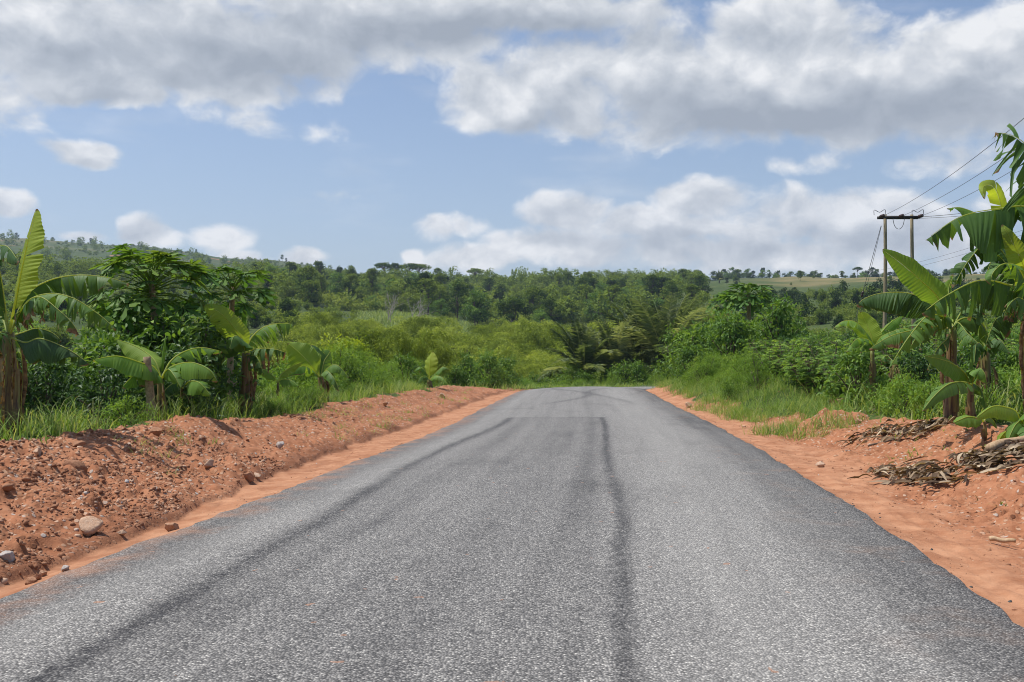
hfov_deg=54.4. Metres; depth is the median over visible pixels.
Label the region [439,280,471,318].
forest tree
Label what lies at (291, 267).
forest tree
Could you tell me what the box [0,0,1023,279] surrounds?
sky
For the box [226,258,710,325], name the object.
forest
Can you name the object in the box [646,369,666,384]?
roadside bush
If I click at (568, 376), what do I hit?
bush
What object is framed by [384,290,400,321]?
bare tree
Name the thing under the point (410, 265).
ridge tree
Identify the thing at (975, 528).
verge gravel
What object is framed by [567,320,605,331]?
bamboo clump
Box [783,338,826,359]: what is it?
cassava bush
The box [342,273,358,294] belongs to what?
forest tree
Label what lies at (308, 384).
weed bush
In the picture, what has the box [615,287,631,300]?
forest tree
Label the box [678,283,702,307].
forest tree
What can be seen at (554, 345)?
bamboo clump
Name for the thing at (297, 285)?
forest tree
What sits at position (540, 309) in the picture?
forest tree
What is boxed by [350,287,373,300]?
forest tree
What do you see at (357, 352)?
weed bush
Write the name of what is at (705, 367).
weed bush
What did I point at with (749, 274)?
hedge tree
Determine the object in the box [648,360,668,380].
roadside bush
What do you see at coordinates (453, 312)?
forest tree
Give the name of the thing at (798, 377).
cassava bush
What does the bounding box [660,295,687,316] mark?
forest tree
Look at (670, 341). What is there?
bush
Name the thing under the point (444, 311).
forest tree
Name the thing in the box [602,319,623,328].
bamboo clump
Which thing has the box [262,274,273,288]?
forest tree
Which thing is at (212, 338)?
bush
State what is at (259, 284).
forest tree
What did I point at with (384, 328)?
bamboo clump
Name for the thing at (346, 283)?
forest tree
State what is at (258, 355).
bush
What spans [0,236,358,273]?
hillside scrub
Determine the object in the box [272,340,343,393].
weed bush
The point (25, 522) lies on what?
bank gravel
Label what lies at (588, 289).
forest tree
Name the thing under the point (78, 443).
rock
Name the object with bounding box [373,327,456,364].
bush
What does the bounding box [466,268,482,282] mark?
ridge tree
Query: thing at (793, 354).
cassava bush
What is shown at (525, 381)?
bush
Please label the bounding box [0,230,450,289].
hillside woods
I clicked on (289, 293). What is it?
forest tree
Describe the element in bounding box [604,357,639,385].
roadside bush
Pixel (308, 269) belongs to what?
forest tree
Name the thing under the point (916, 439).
dirt weeds
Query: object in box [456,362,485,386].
roadside bush
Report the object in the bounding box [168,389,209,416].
weed bush
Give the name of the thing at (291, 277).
forest tree
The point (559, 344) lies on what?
bamboo clump
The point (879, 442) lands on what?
stick
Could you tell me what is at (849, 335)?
bush
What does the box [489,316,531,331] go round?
bamboo clump
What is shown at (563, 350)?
bamboo clump
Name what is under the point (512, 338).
bamboo clump
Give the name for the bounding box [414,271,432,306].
forest tree
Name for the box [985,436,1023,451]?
cut banana stem
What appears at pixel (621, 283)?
forest tree
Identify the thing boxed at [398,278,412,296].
forest tree
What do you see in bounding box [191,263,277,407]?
papaya tree
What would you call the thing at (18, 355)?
bush
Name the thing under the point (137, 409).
bush
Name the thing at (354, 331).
bamboo clump
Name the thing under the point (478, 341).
bamboo clump
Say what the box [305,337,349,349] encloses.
bamboo clump
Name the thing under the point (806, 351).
bush
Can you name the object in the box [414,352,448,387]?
banana plant
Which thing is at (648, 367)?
roadside bush
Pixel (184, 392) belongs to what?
bush
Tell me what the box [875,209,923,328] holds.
power pole
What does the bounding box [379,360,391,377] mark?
weed bush
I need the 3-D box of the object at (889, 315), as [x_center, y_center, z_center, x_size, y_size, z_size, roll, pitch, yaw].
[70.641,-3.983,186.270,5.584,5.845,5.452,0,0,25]
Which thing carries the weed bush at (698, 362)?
on the ground at (950, 550)
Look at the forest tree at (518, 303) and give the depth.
294.80 m
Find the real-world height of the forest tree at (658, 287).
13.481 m
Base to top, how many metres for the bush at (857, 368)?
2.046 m
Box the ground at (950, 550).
[0,238,1023,626]
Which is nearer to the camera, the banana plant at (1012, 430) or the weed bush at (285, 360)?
the banana plant at (1012, 430)
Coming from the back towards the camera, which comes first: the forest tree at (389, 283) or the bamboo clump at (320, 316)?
the forest tree at (389, 283)
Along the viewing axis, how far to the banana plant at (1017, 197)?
15.70 m
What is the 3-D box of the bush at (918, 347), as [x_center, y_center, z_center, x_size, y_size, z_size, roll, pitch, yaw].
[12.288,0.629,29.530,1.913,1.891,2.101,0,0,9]
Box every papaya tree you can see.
[73,243,220,331]
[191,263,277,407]
[706,292,747,315]
[716,282,776,325]
[745,296,795,327]
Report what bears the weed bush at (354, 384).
on the ground at (950, 550)
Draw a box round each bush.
[16,349,21,365]
[20,337,77,424]
[20,371,44,419]
[25,358,81,411]
[25,366,51,419]
[45,358,110,414]
[53,315,167,411]
[53,369,105,425]
[57,346,143,427]
[62,325,122,379]
[68,293,207,409]
[78,272,215,399]
[94,390,158,427]
[97,381,132,416]
[108,390,145,424]
[118,301,242,410]
[123,316,230,416]
[125,345,170,415]
[129,383,179,417]
[154,376,225,413]
[156,364,210,416]
[157,302,257,413]
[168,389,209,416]
[191,314,261,404]
[198,371,226,414]
[216,341,241,396]
[226,348,275,364]
[236,355,289,381]
[236,375,275,398]
[250,395,286,417]
[258,360,304,396]
[258,364,302,394]
[259,376,291,404]
[263,397,283,413]
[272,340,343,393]
[273,397,290,412]
[274,387,303,409]
[290,374,326,395]
[290,378,318,397]
[306,383,329,402]
[316,327,387,369]
[316,338,380,394]
[324,369,352,396]
[333,341,384,378]
[341,344,392,391]
[343,357,377,393]
[349,378,363,395]
[378,359,416,385]
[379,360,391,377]
[385,359,419,380]
[389,348,424,384]
[406,357,435,386]
[408,356,432,386]
[443,365,468,385]
[445,350,485,386]
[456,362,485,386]
[465,345,513,388]
[480,361,514,387]
[494,351,521,386]
[520,379,537,387]
[526,369,546,384]
[543,377,553,384]
[549,373,569,384]
[550,361,587,385]
[568,377,589,386]
[572,379,586,386]
[573,368,592,385]
[590,379,601,385]
[592,372,604,380]
[596,364,617,383]
[601,371,623,385]
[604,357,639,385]
[619,356,653,385]
[631,363,650,384]
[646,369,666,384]
[647,368,668,384]
[648,320,701,380]
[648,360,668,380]
[661,361,672,378]
[665,316,714,373]
[669,359,689,377]
[670,339,707,383]
[675,368,695,384]
[679,351,724,387]
[681,307,741,362]
[682,360,718,386]
[691,304,758,361]
[698,376,714,389]
[701,320,738,359]
[706,352,729,375]
[710,373,727,385]
[716,345,749,380]
[717,378,745,399]
[721,357,740,374]
[722,354,757,381]
[723,310,762,357]
[726,343,783,389]
[740,292,818,356]
[741,318,763,333]
[742,337,780,357]
[748,350,770,373]
[749,347,785,378]
[754,343,793,376]
[763,333,786,353]
[764,315,816,346]
[766,338,803,366]
[772,360,790,382]
[777,322,823,350]
[779,332,828,382]
[780,343,824,388]
[780,355,823,399]
[781,336,823,388]
[782,352,797,374]
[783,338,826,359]
[796,337,853,376]
[796,353,844,401]
[812,334,892,408]
[816,328,838,338]
[816,364,867,387]
[816,368,866,398]
[817,343,835,353]
[821,344,878,387]
[830,330,852,338]
[831,332,861,351]
[838,328,857,342]
[843,337,902,380]
[858,334,894,354]
[867,373,910,410]
[869,376,894,399]
[875,391,903,415]
[876,364,922,382]
[880,364,934,417]
[884,343,944,385]
[885,316,908,332]
[892,373,961,419]
[895,349,934,382]
[901,368,930,384]
[902,318,935,334]
[903,342,934,366]
[922,340,960,378]
[930,335,944,347]
[933,344,997,377]
[936,386,995,413]
[943,337,1018,369]
[957,334,1003,371]
[959,359,1004,381]
[966,368,1020,406]
[985,314,995,328]
[991,343,1020,375]
[996,356,1020,382]
[997,339,1018,359]
[1010,325,1019,336]
[1013,382,1022,401]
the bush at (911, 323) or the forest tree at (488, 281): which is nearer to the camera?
the bush at (911, 323)
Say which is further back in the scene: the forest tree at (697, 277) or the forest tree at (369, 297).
the forest tree at (697, 277)
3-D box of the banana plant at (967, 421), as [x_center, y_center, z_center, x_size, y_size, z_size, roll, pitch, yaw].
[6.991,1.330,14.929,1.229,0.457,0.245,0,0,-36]
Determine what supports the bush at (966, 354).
on the ground at (950, 550)
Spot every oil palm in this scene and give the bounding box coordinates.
[536,317,642,381]
[551,313,657,383]
[596,296,688,375]
[602,292,719,374]
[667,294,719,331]
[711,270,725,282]
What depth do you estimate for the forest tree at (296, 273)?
409.98 m
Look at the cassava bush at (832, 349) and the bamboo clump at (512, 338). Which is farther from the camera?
the bamboo clump at (512, 338)
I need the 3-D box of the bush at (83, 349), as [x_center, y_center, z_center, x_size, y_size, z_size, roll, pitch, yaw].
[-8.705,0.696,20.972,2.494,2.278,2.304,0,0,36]
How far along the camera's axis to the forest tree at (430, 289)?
330.76 m
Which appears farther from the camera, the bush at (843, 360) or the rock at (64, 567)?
the bush at (843, 360)
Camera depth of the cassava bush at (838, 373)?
27.26 m
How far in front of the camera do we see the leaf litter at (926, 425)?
17.44 m
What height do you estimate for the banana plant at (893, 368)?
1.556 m
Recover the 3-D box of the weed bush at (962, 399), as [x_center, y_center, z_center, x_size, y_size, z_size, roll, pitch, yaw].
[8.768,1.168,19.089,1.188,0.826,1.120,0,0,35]
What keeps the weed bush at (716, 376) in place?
on the ground at (950, 550)
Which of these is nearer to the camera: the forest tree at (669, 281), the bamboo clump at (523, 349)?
the bamboo clump at (523, 349)
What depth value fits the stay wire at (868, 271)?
72.54 m
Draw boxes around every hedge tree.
[732,269,741,277]
[743,268,751,275]
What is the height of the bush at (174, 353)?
2.408 m
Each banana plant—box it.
[0,209,128,437]
[93,335,221,420]
[164,380,210,415]
[203,304,292,417]
[257,363,301,397]
[287,342,347,399]
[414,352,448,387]
[834,311,911,396]
[856,249,990,418]
[881,351,913,384]
[922,180,1023,411]
[922,344,985,416]
[953,415,996,441]
[958,322,1019,399]
[976,405,1023,439]
[992,123,1023,221]
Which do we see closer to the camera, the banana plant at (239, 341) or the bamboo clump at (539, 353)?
the banana plant at (239, 341)
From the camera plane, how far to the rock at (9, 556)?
7.83 m
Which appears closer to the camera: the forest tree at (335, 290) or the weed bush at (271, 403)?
the weed bush at (271, 403)
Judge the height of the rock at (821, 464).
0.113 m
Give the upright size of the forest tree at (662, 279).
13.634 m
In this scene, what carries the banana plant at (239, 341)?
on the ground at (950, 550)
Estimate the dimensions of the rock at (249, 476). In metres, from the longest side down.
0.163 x 0.149 x 0.146 m
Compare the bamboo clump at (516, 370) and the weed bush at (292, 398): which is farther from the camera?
the bamboo clump at (516, 370)
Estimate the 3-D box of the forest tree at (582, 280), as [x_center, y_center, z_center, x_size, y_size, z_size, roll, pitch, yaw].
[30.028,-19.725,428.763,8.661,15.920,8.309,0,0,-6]
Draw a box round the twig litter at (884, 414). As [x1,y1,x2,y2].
[854,406,894,423]
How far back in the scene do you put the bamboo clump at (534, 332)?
145.61 m
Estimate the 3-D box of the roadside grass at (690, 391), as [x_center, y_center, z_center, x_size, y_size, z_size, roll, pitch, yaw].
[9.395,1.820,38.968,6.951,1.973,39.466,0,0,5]
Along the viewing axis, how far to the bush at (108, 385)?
17.93 m
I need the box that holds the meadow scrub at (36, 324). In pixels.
[0,292,160,358]
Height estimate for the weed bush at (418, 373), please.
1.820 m
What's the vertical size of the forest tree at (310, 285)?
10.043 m
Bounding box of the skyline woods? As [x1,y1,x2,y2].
[705,270,975,280]
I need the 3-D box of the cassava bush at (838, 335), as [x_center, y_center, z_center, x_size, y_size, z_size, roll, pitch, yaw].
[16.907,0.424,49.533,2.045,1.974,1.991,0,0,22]
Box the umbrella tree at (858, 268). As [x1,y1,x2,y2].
[853,267,862,277]
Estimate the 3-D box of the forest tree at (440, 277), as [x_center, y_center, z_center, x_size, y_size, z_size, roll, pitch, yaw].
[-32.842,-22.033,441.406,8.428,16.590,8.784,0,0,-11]
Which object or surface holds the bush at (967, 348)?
on the ground at (950, 550)
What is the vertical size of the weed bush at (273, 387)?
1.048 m
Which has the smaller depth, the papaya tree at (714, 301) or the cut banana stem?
the cut banana stem
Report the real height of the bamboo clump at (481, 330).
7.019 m
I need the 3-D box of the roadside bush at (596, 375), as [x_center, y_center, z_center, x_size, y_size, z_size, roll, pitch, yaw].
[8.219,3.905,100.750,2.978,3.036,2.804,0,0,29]
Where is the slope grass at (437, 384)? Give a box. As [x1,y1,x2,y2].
[213,371,481,406]
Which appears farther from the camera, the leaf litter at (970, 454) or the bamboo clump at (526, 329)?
the bamboo clump at (526, 329)
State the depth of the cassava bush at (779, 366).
34.16 m
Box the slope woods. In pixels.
[0,249,273,290]
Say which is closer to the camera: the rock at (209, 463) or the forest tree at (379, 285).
the rock at (209, 463)
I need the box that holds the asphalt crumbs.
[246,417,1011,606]
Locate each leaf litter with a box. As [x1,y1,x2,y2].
[835,416,956,447]
[847,443,1023,485]
[922,439,1023,468]
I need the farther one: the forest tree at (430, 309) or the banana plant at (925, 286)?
the forest tree at (430, 309)
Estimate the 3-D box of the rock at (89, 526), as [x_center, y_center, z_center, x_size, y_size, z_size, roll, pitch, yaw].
[-3.858,1.692,9.101,0.202,0.188,0.187,-15,-9,41]
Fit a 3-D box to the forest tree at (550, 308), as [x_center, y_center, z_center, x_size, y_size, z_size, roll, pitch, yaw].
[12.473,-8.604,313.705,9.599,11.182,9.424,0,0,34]
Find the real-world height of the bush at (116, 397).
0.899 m
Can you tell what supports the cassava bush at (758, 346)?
on the ground at (950, 550)
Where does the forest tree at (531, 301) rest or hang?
on the ground at (950, 550)
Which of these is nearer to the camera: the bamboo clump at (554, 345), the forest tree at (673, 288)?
the bamboo clump at (554, 345)
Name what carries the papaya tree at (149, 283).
on the ground at (950, 550)
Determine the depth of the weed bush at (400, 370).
48.43 m
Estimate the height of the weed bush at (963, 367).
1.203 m
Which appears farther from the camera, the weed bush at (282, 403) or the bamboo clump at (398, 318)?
the bamboo clump at (398, 318)
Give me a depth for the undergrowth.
288.19 m
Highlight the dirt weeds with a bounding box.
[779,397,1006,506]
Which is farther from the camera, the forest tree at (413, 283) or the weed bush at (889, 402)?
the forest tree at (413, 283)
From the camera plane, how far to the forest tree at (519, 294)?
431.88 m
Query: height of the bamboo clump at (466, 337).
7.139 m
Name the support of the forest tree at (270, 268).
on the ground at (950, 550)
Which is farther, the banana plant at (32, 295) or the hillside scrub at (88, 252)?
the hillside scrub at (88, 252)
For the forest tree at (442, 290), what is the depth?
350.58 m
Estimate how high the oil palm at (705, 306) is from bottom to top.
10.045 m
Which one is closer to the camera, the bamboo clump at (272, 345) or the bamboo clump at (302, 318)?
the bamboo clump at (272, 345)
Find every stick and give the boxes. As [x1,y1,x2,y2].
[868,439,894,446]
[989,536,1015,542]
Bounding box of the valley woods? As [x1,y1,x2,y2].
[715,277,976,324]
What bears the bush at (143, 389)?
on the ground at (950, 550)
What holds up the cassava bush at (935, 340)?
on the ground at (950, 550)
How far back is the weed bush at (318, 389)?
25.96 m
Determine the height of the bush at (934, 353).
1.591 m
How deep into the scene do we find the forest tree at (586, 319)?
341.42 m
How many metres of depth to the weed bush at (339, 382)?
31.14 m
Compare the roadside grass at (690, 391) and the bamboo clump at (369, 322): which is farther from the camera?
the bamboo clump at (369, 322)
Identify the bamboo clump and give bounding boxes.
[248,339,284,355]
[252,339,288,352]
[279,314,328,340]
[281,322,341,344]
[292,310,358,338]
[296,311,332,322]
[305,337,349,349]
[310,321,359,342]
[334,322,389,339]
[338,321,370,337]
[349,317,382,329]
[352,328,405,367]
[365,324,412,342]
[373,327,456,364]
[391,315,428,336]
[397,314,454,337]
[399,327,418,343]
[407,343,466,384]
[413,323,469,351]
[422,316,466,336]
[439,333,501,355]
[447,333,493,349]
[448,335,511,359]
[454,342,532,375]
[471,324,509,336]
[472,342,544,365]
[478,357,533,378]
[483,332,523,349]
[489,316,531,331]
[492,330,528,350]
[496,321,543,344]
[513,322,571,355]
[513,327,549,339]
[514,357,561,379]
[519,349,573,375]
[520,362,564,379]
[526,348,557,361]
[528,319,558,333]
[529,353,572,376]
[539,338,567,354]
[541,347,569,364]
[549,342,569,354]
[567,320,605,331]
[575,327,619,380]
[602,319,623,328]
[702,309,726,327]
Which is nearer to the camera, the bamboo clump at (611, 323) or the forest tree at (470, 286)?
the bamboo clump at (611, 323)
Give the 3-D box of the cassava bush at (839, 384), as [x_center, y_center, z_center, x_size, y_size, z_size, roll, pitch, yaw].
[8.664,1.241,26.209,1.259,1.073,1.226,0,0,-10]
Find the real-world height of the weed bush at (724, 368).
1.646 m
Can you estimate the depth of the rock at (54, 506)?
9.64 m
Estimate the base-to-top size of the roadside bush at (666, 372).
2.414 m
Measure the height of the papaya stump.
1.261 m
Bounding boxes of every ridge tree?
[334,267,342,273]
[374,262,392,272]
[390,263,402,273]
[400,263,422,270]
[409,264,431,271]
[432,268,442,275]
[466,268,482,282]
[607,272,619,279]
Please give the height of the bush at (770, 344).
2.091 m
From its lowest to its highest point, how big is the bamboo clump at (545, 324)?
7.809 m
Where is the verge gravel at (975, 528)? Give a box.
[690,384,1018,564]
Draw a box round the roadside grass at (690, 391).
[651,371,879,440]
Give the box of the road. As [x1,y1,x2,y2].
[0,386,1023,681]
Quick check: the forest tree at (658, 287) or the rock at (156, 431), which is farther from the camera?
the forest tree at (658, 287)
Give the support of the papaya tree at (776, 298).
on the ground at (950, 550)
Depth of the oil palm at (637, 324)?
98.28 m
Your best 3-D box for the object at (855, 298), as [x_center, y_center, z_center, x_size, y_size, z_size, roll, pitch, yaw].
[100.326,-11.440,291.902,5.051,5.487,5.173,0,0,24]
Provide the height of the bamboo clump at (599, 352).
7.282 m
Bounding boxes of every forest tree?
[251,262,263,269]
[256,274,275,287]
[262,263,281,274]
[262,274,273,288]
[275,278,298,298]
[284,261,297,272]
[288,265,296,276]
[289,274,299,280]
[289,278,302,296]
[292,278,321,303]
[293,269,305,278]
[295,273,320,296]
[299,265,320,289]
[313,260,326,276]
[316,275,326,292]
[326,271,356,294]
[338,278,355,297]
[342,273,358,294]
[344,265,359,277]
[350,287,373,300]
[363,267,380,293]
[366,295,379,304]
[373,284,383,294]
[379,279,394,296]
[382,285,403,305]
[391,296,411,311]
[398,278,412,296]
[401,285,420,309]
[406,279,420,293]
[407,271,418,279]
[413,296,438,311]
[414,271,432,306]
[417,278,437,314]
[420,283,449,314]
[429,298,450,315]
[433,273,446,286]
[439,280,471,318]
[452,298,463,314]
[458,288,492,325]
[461,276,469,285]
[464,282,474,291]
[467,297,492,323]
[482,278,496,294]
[489,284,508,294]
[491,288,504,301]
[493,295,531,324]
[514,291,525,298]
[516,286,543,317]
[525,286,539,307]
[530,308,547,323]
[530,311,550,325]
[534,290,549,311]
[534,296,566,321]
[554,274,562,288]
[555,285,578,300]
[559,270,574,287]
[572,278,591,300]
[574,284,594,306]
[581,271,592,282]
[581,305,600,324]
[582,289,610,319]
[585,278,598,288]
[602,283,622,314]
[606,279,617,285]
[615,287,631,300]
[618,279,627,289]
[642,274,660,299]
[644,280,661,296]
[646,298,668,316]
[657,276,668,299]
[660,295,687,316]
[661,282,683,305]
[662,280,680,303]
[677,269,690,281]
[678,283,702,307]
[690,273,713,294]
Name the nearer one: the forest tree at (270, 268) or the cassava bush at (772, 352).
the cassava bush at (772, 352)
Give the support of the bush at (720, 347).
on the ground at (950, 550)
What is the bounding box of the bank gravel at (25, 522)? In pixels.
[1,391,447,535]
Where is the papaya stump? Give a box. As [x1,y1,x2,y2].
[143,356,156,420]
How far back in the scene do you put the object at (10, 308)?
180.63 m
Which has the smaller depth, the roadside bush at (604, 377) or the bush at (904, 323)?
the bush at (904, 323)
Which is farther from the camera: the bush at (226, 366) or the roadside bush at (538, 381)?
the roadside bush at (538, 381)
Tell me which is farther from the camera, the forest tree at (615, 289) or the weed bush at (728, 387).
the forest tree at (615, 289)
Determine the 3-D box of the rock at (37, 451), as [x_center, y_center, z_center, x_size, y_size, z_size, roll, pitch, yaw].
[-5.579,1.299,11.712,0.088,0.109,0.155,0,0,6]
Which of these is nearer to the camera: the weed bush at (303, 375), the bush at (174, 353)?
the bush at (174, 353)
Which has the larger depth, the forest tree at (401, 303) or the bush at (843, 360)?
the forest tree at (401, 303)
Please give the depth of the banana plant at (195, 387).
18.12 m
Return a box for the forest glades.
[263,276,709,327]
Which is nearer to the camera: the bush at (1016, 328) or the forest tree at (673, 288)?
the bush at (1016, 328)
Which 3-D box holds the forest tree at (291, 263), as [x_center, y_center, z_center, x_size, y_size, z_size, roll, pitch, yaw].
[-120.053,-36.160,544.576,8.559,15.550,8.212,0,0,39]
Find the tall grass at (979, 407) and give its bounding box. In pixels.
[794,347,1023,422]
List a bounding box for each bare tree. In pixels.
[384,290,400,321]
[408,295,428,317]
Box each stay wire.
[852,227,880,330]
[860,226,881,311]
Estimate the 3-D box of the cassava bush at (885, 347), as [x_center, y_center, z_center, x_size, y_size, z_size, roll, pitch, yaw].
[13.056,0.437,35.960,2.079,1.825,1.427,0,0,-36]
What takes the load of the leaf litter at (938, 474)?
on the ground at (950, 550)
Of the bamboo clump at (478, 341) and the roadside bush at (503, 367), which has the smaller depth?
the roadside bush at (503, 367)
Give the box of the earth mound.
[784,407,868,437]
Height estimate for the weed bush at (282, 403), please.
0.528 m
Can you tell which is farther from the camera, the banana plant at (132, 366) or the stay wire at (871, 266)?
the stay wire at (871, 266)
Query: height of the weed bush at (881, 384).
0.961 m
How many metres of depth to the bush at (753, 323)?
53.65 m
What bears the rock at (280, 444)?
on the ground at (950, 550)
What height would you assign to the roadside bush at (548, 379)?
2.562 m
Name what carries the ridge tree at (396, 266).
on the ground at (950, 550)
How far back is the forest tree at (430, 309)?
338.27 m
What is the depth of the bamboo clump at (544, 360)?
111.92 m
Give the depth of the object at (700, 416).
12.34 m
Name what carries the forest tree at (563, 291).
on the ground at (950, 550)
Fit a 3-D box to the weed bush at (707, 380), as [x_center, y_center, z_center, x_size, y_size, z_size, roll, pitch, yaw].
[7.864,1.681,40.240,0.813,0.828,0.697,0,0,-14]
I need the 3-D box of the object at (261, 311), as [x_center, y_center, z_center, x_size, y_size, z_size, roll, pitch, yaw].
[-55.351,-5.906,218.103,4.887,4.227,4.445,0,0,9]
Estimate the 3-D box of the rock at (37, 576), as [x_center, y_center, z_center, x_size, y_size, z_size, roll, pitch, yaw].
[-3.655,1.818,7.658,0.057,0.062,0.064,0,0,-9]
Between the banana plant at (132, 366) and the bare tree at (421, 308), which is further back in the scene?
the bare tree at (421, 308)
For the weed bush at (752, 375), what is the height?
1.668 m
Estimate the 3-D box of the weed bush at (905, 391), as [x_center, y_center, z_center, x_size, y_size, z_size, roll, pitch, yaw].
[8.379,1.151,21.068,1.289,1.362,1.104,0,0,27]
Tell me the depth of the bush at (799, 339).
40.47 m
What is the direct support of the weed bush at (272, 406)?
on the ground at (950, 550)
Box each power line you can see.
[888,118,1023,213]
[905,151,1013,214]
[922,166,1019,215]
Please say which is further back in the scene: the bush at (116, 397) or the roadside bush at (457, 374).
the roadside bush at (457, 374)
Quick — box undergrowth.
[0,268,1020,378]
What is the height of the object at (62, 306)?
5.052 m
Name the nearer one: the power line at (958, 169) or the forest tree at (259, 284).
the power line at (958, 169)
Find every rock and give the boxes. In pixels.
[0,550,14,561]
[2,483,13,491]
[25,577,36,584]
[33,447,41,455]
[33,574,41,580]
[39,570,46,575]
[50,504,58,508]
[61,565,69,570]
[63,460,87,472]
[73,440,85,446]
[79,516,103,536]
[116,529,126,535]
[148,427,162,436]
[164,523,178,531]
[204,458,213,467]
[243,471,254,481]
[254,473,260,478]
[276,441,284,448]
[815,461,824,467]
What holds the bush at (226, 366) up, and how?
on the ground at (950, 550)
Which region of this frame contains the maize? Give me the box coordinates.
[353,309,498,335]
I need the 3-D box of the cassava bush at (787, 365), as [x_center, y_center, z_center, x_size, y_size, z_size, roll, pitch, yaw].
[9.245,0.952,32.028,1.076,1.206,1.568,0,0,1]
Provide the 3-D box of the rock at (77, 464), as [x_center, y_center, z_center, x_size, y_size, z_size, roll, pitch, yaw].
[-4.979,1.443,11.342,0.179,0.178,0.223,0,0,24]
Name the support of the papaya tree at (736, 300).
on the ground at (950, 550)
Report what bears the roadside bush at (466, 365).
on the ground at (950, 550)
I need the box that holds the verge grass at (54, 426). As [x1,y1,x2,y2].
[0,376,435,443]
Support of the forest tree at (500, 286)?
on the ground at (950, 550)
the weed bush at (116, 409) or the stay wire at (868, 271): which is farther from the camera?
the stay wire at (868, 271)
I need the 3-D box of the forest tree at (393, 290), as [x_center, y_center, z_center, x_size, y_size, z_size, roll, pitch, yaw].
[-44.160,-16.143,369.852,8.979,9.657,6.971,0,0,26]
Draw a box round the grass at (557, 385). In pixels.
[434,379,661,390]
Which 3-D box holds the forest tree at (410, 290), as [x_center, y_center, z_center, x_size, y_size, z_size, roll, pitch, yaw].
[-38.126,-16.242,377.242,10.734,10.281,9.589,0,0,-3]
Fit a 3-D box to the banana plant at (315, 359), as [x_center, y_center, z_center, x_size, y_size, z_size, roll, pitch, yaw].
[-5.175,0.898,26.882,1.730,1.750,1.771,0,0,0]
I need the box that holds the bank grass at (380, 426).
[111,384,475,473]
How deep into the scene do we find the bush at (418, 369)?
49.64 m
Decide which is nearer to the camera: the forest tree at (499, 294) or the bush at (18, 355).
the bush at (18, 355)
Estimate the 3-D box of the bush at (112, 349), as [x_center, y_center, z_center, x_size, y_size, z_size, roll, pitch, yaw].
[-7.642,0.686,19.459,2.432,2.405,2.632,0,0,-44]
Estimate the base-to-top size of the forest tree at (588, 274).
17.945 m
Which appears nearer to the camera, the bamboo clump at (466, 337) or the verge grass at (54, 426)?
the verge grass at (54, 426)
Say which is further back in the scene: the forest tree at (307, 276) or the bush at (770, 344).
the forest tree at (307, 276)
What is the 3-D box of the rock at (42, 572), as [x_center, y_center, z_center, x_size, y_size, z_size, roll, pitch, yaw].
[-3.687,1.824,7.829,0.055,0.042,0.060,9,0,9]
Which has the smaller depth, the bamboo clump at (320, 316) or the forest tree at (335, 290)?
the bamboo clump at (320, 316)
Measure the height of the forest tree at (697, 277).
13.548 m
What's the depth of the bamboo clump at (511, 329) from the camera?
169.74 m
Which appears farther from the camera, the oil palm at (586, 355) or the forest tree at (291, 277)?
the forest tree at (291, 277)
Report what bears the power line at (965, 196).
attached to the power pole
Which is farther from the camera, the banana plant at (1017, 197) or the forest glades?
the forest glades
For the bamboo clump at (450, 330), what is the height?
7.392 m
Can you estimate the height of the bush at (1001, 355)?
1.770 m
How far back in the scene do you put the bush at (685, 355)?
49.80 m
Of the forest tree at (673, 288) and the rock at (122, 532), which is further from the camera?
the forest tree at (673, 288)
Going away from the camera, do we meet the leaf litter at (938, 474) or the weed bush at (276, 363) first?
the leaf litter at (938, 474)
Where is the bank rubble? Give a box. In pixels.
[0,422,285,583]

